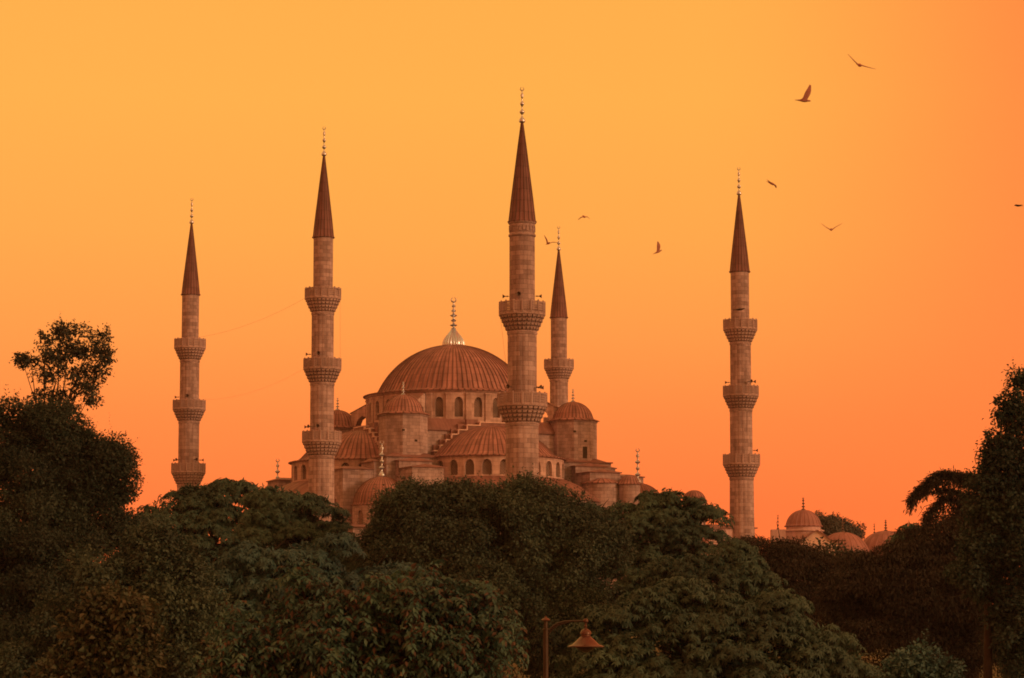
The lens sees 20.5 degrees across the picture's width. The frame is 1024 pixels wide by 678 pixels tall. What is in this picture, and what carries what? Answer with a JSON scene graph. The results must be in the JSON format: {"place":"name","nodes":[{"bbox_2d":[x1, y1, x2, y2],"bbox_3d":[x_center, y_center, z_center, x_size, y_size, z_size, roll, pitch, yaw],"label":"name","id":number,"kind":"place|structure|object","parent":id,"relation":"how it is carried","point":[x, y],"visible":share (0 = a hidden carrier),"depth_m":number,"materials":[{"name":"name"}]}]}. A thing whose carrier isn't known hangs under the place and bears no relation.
{"place":"outdoors","nodes":[
{"label":"outdoors","id":0,"kind":"place"},
{"bbox_2d":[0,0,1023,566],"label":"sky","id":1,"kind":"structure","parent":0,"point":[884,339],"materials":[{"name":"orange"}]},
{"bbox_2d":[160,611,1023,677],"bbox_3d":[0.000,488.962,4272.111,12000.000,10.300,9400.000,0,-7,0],"label":"ground","id":2,"kind":"structure","parent":0,"point":[657,650],"depth_m":174.30,"materials":[{"name":"green plant"}]},
{"bbox_2d":[9,311,117,422],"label":"sparse tree","id":3,"kind":"object","parent":2,"relation":"on","point":[62,330],"visible":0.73,"depth_m":150.54,"materials":[{"name":"green plant"}]},
{"bbox_2d":[0,383,161,677],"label":"dense tree","id":4,"kind":"object","parent":2,"relation":"on","point":[70,488],"visible":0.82,"depth_m":128.35,"materials":[{"name":"green plant"}]},
{"bbox_2d":[22,579,176,677],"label":"ivy bush","id":5,"kind":"object","parent":2,"relation":"on","point":[119,649],"visible":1,"depth_m":79.06,"materials":[{"name":"green plant"}]},
{"bbox_2d":[0,507,237,677],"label":"leafy tree","id":6,"kind":"object","parent":2,"relation":"on","point":[175,585],"visible":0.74,"depth_m":103.77,"materials":[{"name":"green plant"}]},
{"bbox_2d":[171,198,205,528],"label":"minaret","id":7,"kind":"object","parent":2,"relation":"on","point":[189,409],"visible":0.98,"depth_m":450.74,"materials":[{"name":"stone"}]},
{"bbox_2d":[110,477,272,672],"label":"chestnut tree","id":8,"kind":"object","parent":2,"relation":"on","point":[210,508],"visible":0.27,"depth_m":168.74,"materials":[{"name":"green plant"}]},
{"bbox_2d":[231,484,367,672],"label":"chestnut tree","id":9,"kind":"object","parent":2,"relation":"on","point":[275,516],"visible":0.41,"depth_m":158.70,"materials":[{"name":"green plant"}]},
{"bbox_2d":[191,531,446,677],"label":"leafy tree","id":10,"kind":"object","parent":2,"relation":"on","point":[249,582],"visible":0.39,"depth_m":116.87,"materials":[{"name":"green plant"}]},
{"bbox_2d":[302,127,341,525],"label":"minaret","id":11,"kind":"object","parent":2,"relation":"on","point":[322,440],"visible":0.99,"depth_m":390.90,"materials":[{"name":"stone"}]},
{"bbox_2d":[190,551,530,677],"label":"broadleaf bush","id":12,"kind":"object","parent":2,"relation":"on","point":[469,633],"visible":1,"depth_m":59.05,"materials":[{"name":"green plant"}]},
{"bbox_2d":[347,463,637,677],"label":"broad tree","id":13,"kind":"object","parent":2,"relation":"on","point":[543,553],"visible":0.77,"depth_m":152.82,"materials":[{"name":"green plant"}]},
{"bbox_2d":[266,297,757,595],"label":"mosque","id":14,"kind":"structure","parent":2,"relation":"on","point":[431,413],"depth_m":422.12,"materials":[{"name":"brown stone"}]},
{"bbox_2d":[497,88,546,486],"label":"minaret","id":15,"kind":"object","parent":2,"relation":"on","point":[522,407],"visible":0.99,"depth_m":320.58,"materials":[{"name":"stone"}]},
{"bbox_2d":[543,226,573,421],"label":"minaret","id":16,"kind":"object","parent":2,"relation":"on","point":[558,367],"visible":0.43,"depth_m":477.84,"materials":[{"name":"stone"}]},
{"bbox_2d":[541,616,603,677],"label":"street lamp","id":17,"kind":"object","parent":2,"relation":"on","point":[585,642],"visible":1,"depth_m":53.62,"materials":[{"name":"metal"}]},
{"bbox_2d":[584,487,734,656],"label":"chestnut tree","id":18,"kind":"object","parent":2,"relation":"on","point":[670,524],"visible":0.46,"depth_m":170.80,"materials":[{"name":"green plant"}]},
{"bbox_2d":[633,536,787,623],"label":"chestnut tree","id":19,"kind":"object","parent":2,"relation":"on","point":[732,566],"visible":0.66,"depth_m":148.56,"materials":[{"name":"green plant"}]},
{"bbox_2d":[550,576,882,677],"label":"leafy tree","id":20,"kind":"object","parent":2,"relation":"on","point":[707,635],"visible":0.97,"depth_m":90.52,"materials":[{"name":"green plant"}]},
{"bbox_2d":[723,167,759,537],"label":"minaret","id":21,"kind":"object","parent":2,"relation":"on","point":[741,462],"visible":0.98,"depth_m":415.43,"materials":[{"name":"stone"}]},
{"bbox_2d":[715,522,852,642],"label":"cedar tree","id":22,"kind":"object","parent":2,"relation":"on","point":[800,569],"visible":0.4,"depth_m":188.15,"materials":[{"name":"green plant"}]},
{"bbox_2d":[815,510,866,539],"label":"tree","id":23,"kind":"object","parent":2,"relation":"on","point":[831,523],"visible":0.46,"depth_m":468.01,"materials":[{"name":"green plant"}]},
{"bbox_2d":[837,545,868,577],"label":"shrub","id":24,"kind":"object","parent":2,"relation":"on","point":[851,557],"visible":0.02,"depth_m":213.92,"materials":[{"name":"green plant"}]},
{"bbox_2d":[803,532,947,616],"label":"background tree","id":25,"kind":"object","parent":2,"relation":"on","point":[835,548],"visible":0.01,"depth_m":258.32,"materials":[{"name":"green plant"}]},
{"bbox_2d":[805,465,1011,677],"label":"cedar tree","id":26,"kind":"object","parent":2,"relation":"on","point":[891,600],"visible":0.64,"depth_m":137.93,"materials":[{"name":"green plant"}]},
{"bbox_2d":[884,520,932,545],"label":"tree","id":27,"kind":"object","parent":2,"relation":"on","point":[904,527],"visible":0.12,"depth_m":174.35,"materials":[{"name":"green plant"}]},
{"bbox_2d":[868,625,966,677],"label":"leafy bush","id":28,"kind":"object","parent":2,"relation":"on","point":[903,665],"visible":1,"depth_m":71.27,"materials":[{"name":"green plant"}]},
{"bbox_2d":[939,359,1023,677],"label":"plane tree","id":29,"kind":"object","parent":2,"relation":"on","point":[991,561],"visible":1,"depth_m":117.19,"materials":[{"name":"green plant"}]},
{"bbox_2d":[654,241,661,253],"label":"gull","id":30,"kind":"object","parent":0,"point":[658,248],"visible":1,"depth_m":161.55,"materials":[{"name":"brown"}]},
{"bbox_2d":[797,85,810,101],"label":"gull","id":31,"kind":"object","parent":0,"point":[806,95],"visible":1,"depth_m":121.88,"materials":[{"name":"brown"}]},
{"bbox_2d":[770,497,895,562],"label":"domed building","id":32,"kind":"structure","parent":0,"point":[801,523],"depth_m":401.12,"materials":[{"name":"stone"}]},
{"bbox_2d":[850,56,873,68],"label":"gull","id":33,"kind":"object","parent":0,"point":[859,65],"visible":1,"depth_m":132.23,"materials":[{"name":"brown"}]}
]}

